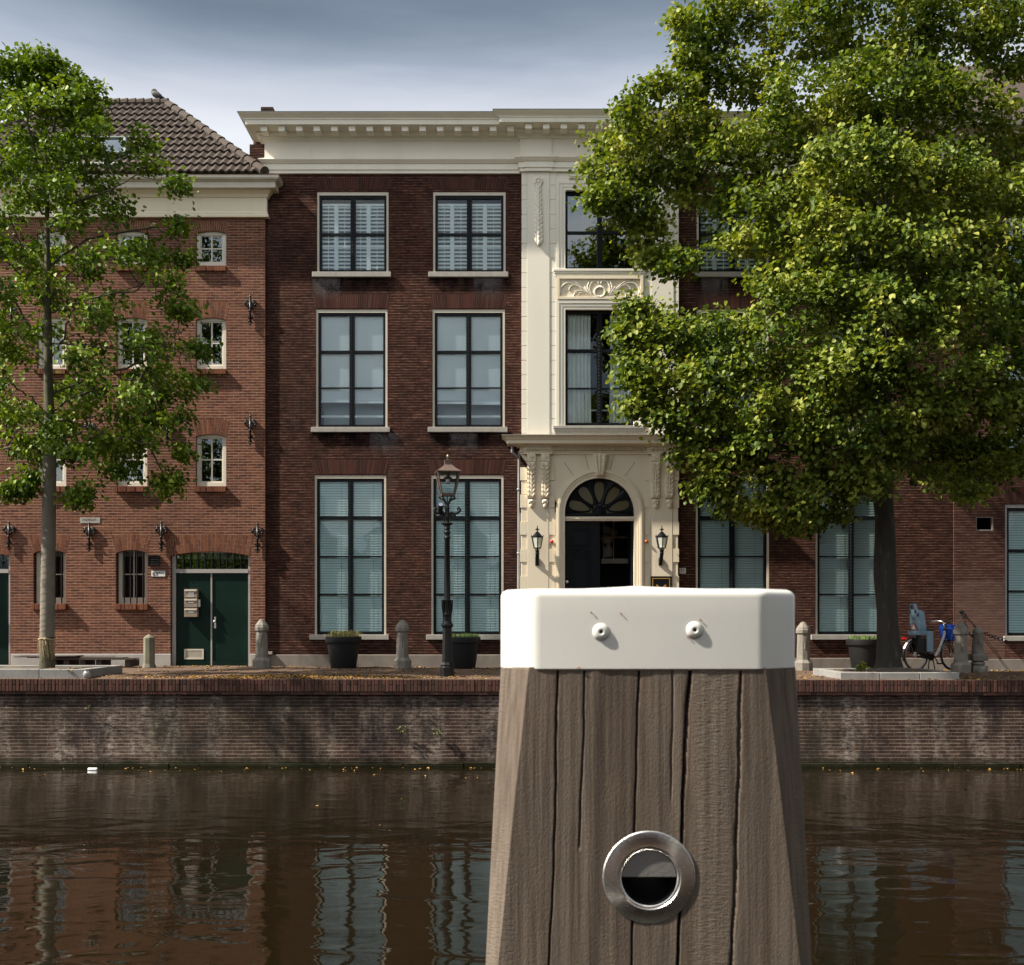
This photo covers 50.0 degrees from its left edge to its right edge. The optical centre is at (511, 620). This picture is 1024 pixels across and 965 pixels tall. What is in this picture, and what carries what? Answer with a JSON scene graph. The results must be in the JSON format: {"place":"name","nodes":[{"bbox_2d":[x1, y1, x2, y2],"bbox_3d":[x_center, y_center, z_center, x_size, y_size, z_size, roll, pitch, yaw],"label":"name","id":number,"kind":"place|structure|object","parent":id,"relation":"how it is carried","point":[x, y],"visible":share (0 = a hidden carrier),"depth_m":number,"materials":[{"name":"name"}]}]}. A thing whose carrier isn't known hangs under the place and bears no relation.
{"place":"outdoors","nodes":[
{"label":"outdoors","id":0,"kind":"place"},
{"bbox_2d":[0,767,1023,964],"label":"water","id":1,"kind":"structure","parent":0,"point":[277,866],"depth_m":12.18,"materials":[{"name":"brown liquid"}]},
{"bbox_2d":[0,679,1023,766],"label":"quay wall","id":2,"kind":"structure","parent":1,"relation":"in","point":[359,722],"depth_m":20.49,"materials":[{"name":"brick"}]},
{"bbox_2d":[397,724,408,734],"bbox_3d":[-2.030,2.021,20.400,0.257,0.214,0.111,0,0,0],"label":"wall weed","id":3,"kind":"object","parent":2,"relation":"attached to","point":[399,732],"depth_m":20.39,"materials":[{"name":"green plant"}]},
{"bbox_2d":[432,726,441,735],"bbox_3d":[-1.397,2.053,20.388,0.223,0.208,0.108,0,0,0],"label":"wall weed","id":4,"kind":"object","parent":2,"relation":"attached to","point":[437,732],"depth_m":20.40,"materials":[{"name":"green plant"}]},
{"bbox_2d":[12,767,1020,825],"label":"floating leaves","id":5,"kind":"object","parent":1,"relation":"on","point":[465,777],"visible":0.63,"depth_m":19.98,"materials":[{"name":"yellow plant"}]},
{"bbox_2d":[486,586,811,964],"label":"mooring post","id":6,"kind":"object","parent":1,"relation":"in","point":[648,802],"visible":1,"depth_m":1.70,"materials":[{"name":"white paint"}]},
{"bbox_2d":[0,665,1023,679],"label":"street","id":7,"kind":"structure","parent":0,"point":[494,673],"depth_m":22.67,"materials":[{"name":"brick"}]},
{"bbox_2d":[0,665,122,677],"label":"tree pit","id":8,"kind":"object","parent":7,"relation":"on","point":[25,671],"visible":0.82,"depth_m":20.60,"materials":[{"name":"concrete"}]},
{"bbox_2d":[0,39,223,668],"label":"young tree","id":9,"kind":"object","parent":8,"relation":"on","point":[64,87],"visible":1,"depth_m":21.34,"materials":[{"name":"green plant"}]},
{"bbox_2d":[83,671,90,678],"bbox_3d":[-7.958,1.007,20.560,0.150,0.150,0.150,0,0,0],"label":"plastic ball","id":10,"kind":"object","parent":7,"relation":"on","point":[86,674],"visible":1,"depth_m":20.51,"materials":[{"name":"white"}]},
{"bbox_2d":[55,658,138,666],"bbox_3d":[-9.352,0.922,24.575,2.004,0.190,0.650,0,0,0],"label":"bench","id":11,"kind":"object","parent":7,"relation":"on","point":[130,662],"visible":0.71,"depth_m":24.30,"materials":[{"name":"grey wood"}]},
{"bbox_2d":[23,655,114,656],"bbox_3d":[-9.979,0.803,24.655,1.988,0.048,0.400,0,0,-1],"label":"loose board","id":12,"kind":"object","parent":11,"relation":"on","point":[91,656],"visible":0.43,"depth_m":24.73,"materials":[{"name":"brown wood"}]},
{"bbox_2d":[27,657,127,657],"bbox_3d":[-9.660,0.817,24.455,2.091,0.030,0.400,0,0,-1],"label":"loose board","id":13,"kind":"object","parent":11,"relation":"on","point":[83,657],"visible":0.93,"depth_m":24.26,"materials":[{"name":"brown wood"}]},
{"bbox_2d":[15,655,83,656],"bbox_3d":[-10.272,0.787,24.355,1.377,0.036,0.400,0,0,-2],"label":"loose board","id":14,"kind":"object","parent":13,"relation":"on","point":[55,656],"visible":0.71,"depth_m":24.17,"materials":[{"name":"grey wood"}]},
{"bbox_2d":[142,634,155,667],"bbox_3d":[-8.048,0.680,24.350,0.285,0.770,0.285,0,0,0],"label":"stone post","id":15,"kind":"object","parent":7,"relation":"on","point":[148,650],"visible":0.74,"depth_m":24.26,"materials":[{"name":"beige stone"}]},
{"bbox_2d":[252,619,270,667],"bbox_3d":[-5.592,0.513,24.550,0.385,1.104,0.385,0,0,0],"label":"stone bollard","id":16,"kind":"object","parent":7,"relation":"on","point":[261,659],"visible":0.99,"depth_m":24.43,"materials":[{"name":"grey stone"}]},
{"bbox_2d":[325,629,363,668],"bbox_3d":[-3.797,0.620,24.710,0.898,0.885,0.856,0,0,0],"label":"planter","id":17,"kind":"object","parent":7,"relation":"on","point":[343,648],"visible":1,"depth_m":24.45,"materials":[{"name":"grey plastic"}]},
{"bbox_2d":[393,620,410,668],"bbox_3d":[-2.470,0.527,24.750,0.385,1.104,0.385,0,0,1],"label":"stone bollard","id":18,"kind":"object","parent":7,"relation":"on","point":[402,660],"visible":0.99,"depth_m":24.63,"materials":[{"name":"grey stone"}]},
{"bbox_2d":[433,454,460,676],"bbox_3d":[-1.262,-1.071,21.398,0.551,4.355,0.483,0,0,-9],"label":"street lamp","id":19,"kind":"object","parent":7,"relation":"on","point":[447,468],"visible":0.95,"depth_m":21.34,"materials":[{"name":"black metal"}]},
{"bbox_2d":[452,633,480,668],"bbox_3d":[-1.111,0.668,24.762,0.891,0.815,0.889,0,0,0],"label":"planter","id":20,"kind":"object","parent":7,"relation":"on","point":[464,651],"visible":0.84,"depth_m":24.49,"materials":[{"name":"grey plastic"}]},
{"bbox_2d":[44,665,1022,679],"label":"fallen leaves","id":21,"kind":"object","parent":7,"relation":"on","point":[311,677],"visible":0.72,"depth_m":21.20,"materials":[{"name":"brown plant"}]},
{"bbox_2d":[795,622,812,670],"bbox_3d":[6.550,0.572,24.700,0.385,1.104,0.385,0,0,-2],"label":"stone bollard","id":22,"kind":"object","parent":7,"relation":"on","point":[803,661],"visible":0.98,"depth_m":24.58,"materials":[{"name":"beige stone"}]},
{"bbox_2d":[846,635,876,667],"bbox_3d":[7.951,0.714,24.769,0.861,0.815,0.922,0,0,0],"label":"planter","id":23,"kind":"object","parent":7,"relation":"on","point":[862,648],"visible":0.87,"depth_m":24.46,"materials":[{"name":"grey plastic"}]},
{"bbox_2d":[813,667,958,679],"bbox_3d":[7.286,1.041,21.560,2.246,0.285,1.880,0,0,0],"label":"tree pit","id":24,"kind":"object","parent":7,"relation":"on","point":[882,673],"visible":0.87,"depth_m":20.62,"materials":[{"name":"stone"}]},
{"bbox_2d":[566,0,1023,667],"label":"lime tree","id":25,"kind":"object","parent":24,"relation":"in","point":[870,306],"visible":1,"depth_m":20.48,"materials":[{"name":"green plant"}]},
{"bbox_2d":[856,661,870,670],"bbox_3d":[6.920,0.923,21.642,0.302,0.282,0.177,0,0,0],"label":"plant","id":26,"kind":"object","parent":24,"relation":"in","point":[861,667],"visible":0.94,"depth_m":21.66,"materials":[{"name":"green plant"}]},
{"bbox_2d":[902,620,953,669],"bbox_3d":[9.278,0.546,24.160,1.792,1.106,0.642,0,0,-24],"label":"bicycle","id":27,"kind":"object","parent":7,"relation":"on","point":[917,647],"visible":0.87,"depth_m":24.00,"materials":[{"name":"metal"}]},
{"bbox_2d":[908,604,932,651],"bbox_3d":[8.897,0.158,23.991,0.420,1.063,0.410,0,0,-24],"label":"child seat","id":28,"kind":"object","parent":27,"relation":"on","point":[917,622],"visible":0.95,"depth_m":23.85,"materials":[{"name":"blue plastic"}]},
{"bbox_2d":[938,625,955,639],"bbox_3d":[9.755,0.261,24.371,0.400,0.340,0.400,0,0,-24],"label":"crate","id":29,"kind":"object","parent":27,"relation":"on","point":[949,635],"visible":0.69,"depth_m":24.24,"materials":[{"name":"blue plastic"}]},
{"bbox_2d":[951,622,970,672],"bbox_3d":[9.707,0.582,23.750,0.385,1.104,0.385,0,0,2],"label":"stone bollard","id":30,"kind":"object","parent":7,"relation":"on","point":[960,663],"visible":0.99,"depth_m":23.64,"materials":[{"name":"grey stone"}]},
{"bbox_2d":[968,627,987,672],"bbox_3d":[10.139,0.659,23.869,0.325,1.062,0.387,0,0,0],"label":"chain post","id":31,"kind":"object","parent":7,"relation":"on","point":[977,657],"visible":0.94,"depth_m":23.79,"materials":[{"name":"grey stone"}]},
{"bbox_2d":[984,632,1007,641],"bbox_3d":[10.816,0.363,24.581,0.068,0.241,1.823,0,0,40],"label":"chain","id":32,"kind":"object","parent":31,"relation":"hanging from","point":[989,635],"visible":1,"depth_m":24.53,"materials":[{"name":"black metal"}]},
{"bbox_2d":[0,0,1023,154],"label":"sky","id":33,"kind":"structure","parent":0,"point":[215,60],"materials":[{"name":"grey"}]},
{"bbox_3d":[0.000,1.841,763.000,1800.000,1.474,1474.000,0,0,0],"label":"ground","id":34,"kind":"structure","parent":0,"visible":0},
{"bbox_2d":[0,98,282,665],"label":"warehouse","id":35,"kind":"structure","parent":34,"relation":"on","point":[115,598],"depth_m":25.33,"materials":[{"name":"red brick"}]},
{"bbox_2d":[0,554,9,664],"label":"double door","id":36,"kind":"structure","parent":35,"relation":"in","point":[4,573],"depth_m":25.42,"materials":[{"name":"green paint"}]},
{"bbox_2d":[31,550,66,609],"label":"window","id":37,"kind":"structure","parent":35,"relation":"in","point":[60,603],"depth_m":25.43,"materials":[{"name":"beige paint"}]},
{"bbox_2d":[35,318,65,374],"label":"window","id":38,"kind":"structure","parent":35,"relation":"in","point":[56,367],"depth_m":25.38,"materials":[{"name":"white paint"}]},
{"bbox_2d":[37,442,65,491],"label":"window","id":39,"kind":"structure","parent":35,"relation":"in","point":[61,474],"depth_m":25.38,"materials":[{"name":"white paint"}]},
{"bbox_2d":[38,232,65,271],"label":"window","id":40,"kind":"structure","parent":35,"relation":"in","point":[51,235],"depth_m":25.38,"materials":[{"name":"white paint"}]},
{"bbox_2d":[80,518,99,522],"bbox_3d":[-9.728,-2.316,25.326,0.461,0.129,0.012,0,0,0],"label":"stone plaque","id":41,"kind":"object","parent":35,"relation":"attached to","point":[90,520],"visible":1,"depth_m":25.32,"materials":[{"name":"beige stone"}]},
{"bbox_2d":[115,232,146,271],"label":"window","id":42,"kind":"structure","parent":35,"relation":"in","point":[129,234],"depth_m":25.38,"materials":[{"name":"white paint"}]},
{"bbox_2d":[115,448,146,491],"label":"window","id":43,"kind":"structure","parent":35,"relation":"in","point":[135,486],"depth_m":25.38,"materials":[{"name":"white paint"}]},
{"bbox_2d":[116,318,146,373],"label":"window","id":44,"kind":"structure","parent":35,"relation":"in","point":[130,320],"depth_m":25.38,"materials":[{"name":"white paint"}]},
{"bbox_2d":[114,550,148,609],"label":"window","id":45,"kind":"structure","parent":35,"relation":"in","point":[130,603],"depth_m":25.43,"materials":[{"name":"beige paint"}]},
{"bbox_2d":[151,88,164,98],"bbox_3d":[-8.837,-13.131,27.398,0.334,0.279,0.171,0,0,0],"label":"pigeon","id":46,"kind":"object","parent":35,"relation":"on","point":[155,93],"visible":1,"depth_m":27.34,"materials":[{"name":"grey"}]},
{"bbox_2d":[151,571,164,575],"bbox_3d":[-8.156,-1.086,25.323,0.320,0.129,0.018,0,0,0],"label":"house number plate","id":47,"kind":"object","parent":35,"relation":"attached to","point":[157,573],"visible":1,"depth_m":25.32,"materials":[{"name":"white metal"}]},
{"bbox_2d":[184,589,200,616],"bbox_3d":[-7.374,-0.407,25.348,0.352,0.642,0.145,0,0,0],"label":"mailbox","id":48,"kind":"object","parent":35,"relation":"attached to","point":[191,593],"visible":1,"depth_m":25.29,"materials":[{"name":"beige metal"}]},
{"bbox_2d":[194,232,225,271],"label":"window","id":49,"kind":"structure","parent":35,"relation":"in","point":[206,266],"depth_m":25.38,"materials":[{"name":"white paint"}]},
{"bbox_2d":[194,318,225,374],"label":"window","id":50,"kind":"structure","parent":35,"relation":"in","point":[216,368],"depth_m":25.38,"materials":[{"name":"white paint"}]},
{"bbox_2d":[194,434,225,491],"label":"window","id":51,"kind":"structure","parent":35,"relation":"in","point":[202,486],"depth_m":25.38,"materials":[{"name":"white paint"}]},
{"bbox_2d":[172,552,249,665],"bbox_3d":[-6.950,-0.304,25.448,1.819,2.713,0.185,0,0,0],"label":"double door","id":52,"kind":"structure","parent":35,"relation":"in","point":[220,635],"depth_m":25.42,"materials":[{"name":"green paint"}]},
{"bbox_2d":[237,107,996,679],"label":"town house","id":53,"kind":"structure","parent":34,"relation":"on","point":[439,283],"depth_m":25.40,"materials":[{"name":"brown brick"}]},
{"bbox_2d":[309,475,388,639],"bbox_3d":[-3.759,-1.465,25.452,1.832,3.806,0.243,0,0,0],"label":"window","id":54,"kind":"structure","parent":53,"relation":"in","point":[350,510],"depth_m":25.51,"materials":[{"name":"glass"}]},
{"bbox_2d":[311,309,389,432],"bbox_3d":[-3.729,-5.779,25.579,1.820,2.850,0.498,0,0,0],"label":"window","id":55,"kind":"structure","parent":53,"relation":"in","point":[354,341],"depth_m":25.51,"materials":[{"name":"grey glass"}]},
{"bbox_2d":[312,192,390,277],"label":"window","id":56,"kind":"structure","parent":53,"relation":"in","point":[353,235],"depth_m":25.49,"materials":[{"name":"grey glass"}]},
{"bbox_2d":[426,475,502,639],"bbox_3d":[-1.055,-1.465,25.452,1.850,3.806,0.243,0,0,0],"label":"window","id":57,"kind":"structure","parent":53,"relation":"in","point":[476,540],"depth_m":25.51,"materials":[{"name":"glass"}]},
{"bbox_2d":[428,309,506,432],"bbox_3d":[-1.024,-5.779,25.579,1.838,2.850,0.498,0,0,0],"label":"window","id":58,"kind":"structure","parent":53,"relation":"in","point":[471,342],"depth_m":25.51,"materials":[{"name":"grey glass"}]},
{"bbox_2d":[428,192,507,277],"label":"window","id":59,"kind":"structure","parent":53,"relation":"in","point":[469,236],"depth_m":25.49,"materials":[{"name":"grey glass"}]},
{"bbox_2d":[531,525,543,564],"bbox_3d":[0.576,-1.724,25.028,0.280,0.906,0.451,0,0,0],"label":"wall lantern","id":60,"kind":"object","parent":53,"relation":"attached to","point":[537,538],"depth_m":24.90,"materials":[{"name":"black paint"}]},
{"bbox_2d":[501,434,685,588],"bbox_3d":[2.016,-1.382,25.420,4.507,5.695,1.260,0,0,0],"label":"doorway","id":61,"kind":"structure","parent":53,"relation":"in","point":[592,479],"depth_m":25.20,"materials":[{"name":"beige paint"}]},
{"bbox_2d":[565,311,632,425],"bbox_3d":[2.025,-5.837,25.533,1.584,2.651,0.270,0,0,0],"label":"window","id":62,"kind":"structure","parent":53,"relation":"in","point":[578,388],"depth_m":25.50,"materials":[{"name":"black glass"}]},
{"bbox_2d":[565,192,633,268],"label":"window","id":63,"kind":"structure","parent":53,"relation":"in","point":[599,232],"depth_m":25.42,"materials":[{"name":"black paint"}]},
{"bbox_2d":[600,521,629,587],"bbox_3d":[2.751,-1.097,27.525,1.127,3.149,0.450,0,0,0],"label":"display cabinet","id":64,"kind":"object","parent":53,"relation":"in","point":[614,570],"visible":0.34,"depth_m":27.70,"materials":[{"name":"black paint"}]},
{"bbox_2d":[601,525,617,557],"bbox_3d":[2.435,-1.988,27.486,0.379,0.820,0.254,0,0,26],"label":"vase","id":65,"kind":"object","parent":64,"relation":"on","point":[608,532],"visible":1,"depth_m":27.44,"materials":[{"name":"white ceramic"}]},
{"bbox_2d":[651,576,671,587],"bbox_3d":[3.424,-0.689,25.192,0.484,0.667,0.027,0,0,0],"label":"name board","id":66,"kind":"object","parent":53,"relation":"attached to","point":[661,581],"visible":0.48,"depth_m":25.18,"materials":[{"name":"black paint"}]},
{"bbox_2d":[655,526,667,564],"bbox_3d":[3.407,-1.724,25.028,0.280,0.906,0.451,0,0,0],"label":"wall lantern","id":67,"kind":"object","parent":53,"relation":"attached to","point":[661,538],"depth_m":24.90,"materials":[{"name":"black paint"}]},
{"bbox_2d":[679,568,685,573],"bbox_3d":[3.948,-1.157,25.393,0.148,0.130,0.018,0,0,0],"label":"house number plate","id":68,"kind":"object","parent":53,"relation":"attached to","point":[682,570],"visible":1,"depth_m":25.39,"materials":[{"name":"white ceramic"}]},
{"bbox_2d":[693,192,767,277],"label":"window","id":69,"kind":"structure","parent":53,"relation":"in","point":[719,266],"depth_m":25.48,"materials":[{"name":"grey glass"}]},
{"bbox_2d":[696,475,768,588],"bbox_3d":[5.098,-1.524,25.493,1.696,3.688,0.161,0,0,0],"label":"window","id":70,"kind":"structure","parent":53,"relation":"in","point":[728,556],"depth_m":25.51,"materials":[{"name":"glass"}]},
{"bbox_2d":[695,309,770,432],"bbox_3d":[5.079,-5.779,25.579,1.832,2.850,0.498,0,0,0],"label":"window","id":71,"kind":"structure","parent":53,"relation":"in","point":[702,310],"depth_m":25.50,"materials":[{"name":"grey glass"}]},
{"bbox_2d":[811,475,876,639],"bbox_3d":[7.836,-1.465,25.452,1.857,3.806,0.243,0,0,0],"label":"window","id":72,"kind":"structure","parent":53,"relation":"in","point":[845,602],"depth_m":25.51,"materials":[{"name":"glass"}]},
{"bbox_2d":[815,310,873,432],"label":"window","id":73,"kind":"structure","parent":53,"relation":"in","point":[823,334],"depth_m":25.51,"materials":[{"name":"grey glass"}]},
{"bbox_2d":[815,192,875,277],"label":"window","id":74,"kind":"structure","parent":53,"relation":"in","point":[855,258],"depth_m":25.49,"materials":[{"name":"grey glass"}]},
{"bbox_2d":[916,65,1023,669],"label":"side house","id":75,"kind":"structure","parent":34,"relation":"on","point":[988,569],"depth_m":25.35,"materials":[{"name":"brick"}]},
{"bbox_2d":[1003,505,1023,640],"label":"window","id":76,"kind":"structure","parent":75,"relation":"in","point":[1014,514],"depth_m":25.46,"materials":[{"name":"glass"}]},
{"bbox_2d":[1005,355,1023,447],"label":"window","id":77,"kind":"structure","parent":75,"relation":"in","point":[1011,374],"depth_m":25.47,"materials":[{"name":"grey glass"}]},
{"bbox_2d":[1005,216,1023,302],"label":"window","id":78,"kind":"structure","parent":75,"relation":"in","point":[1009,247],"depth_m":25.47,"materials":[{"name":"grey glass"}]},
{"bbox_3d":[10.373,-0.203,25.300,0.100,0.095,0.100,0,0,0],"label":"wall hook","id":79,"kind":"object","parent":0,"visible":0},
{"bbox_2d":[962,612,973,637],"bbox_3d":[10.201,0.080,24.590,0.089,0.588,1.469,0,0,14],"label":"chain","id":80,"kind":"object","parent":79,"relation":"hanging from","point":[972,635],"visible":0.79,"depth_m":24.95,"materials":[{"name":"black metal"}]}
]}

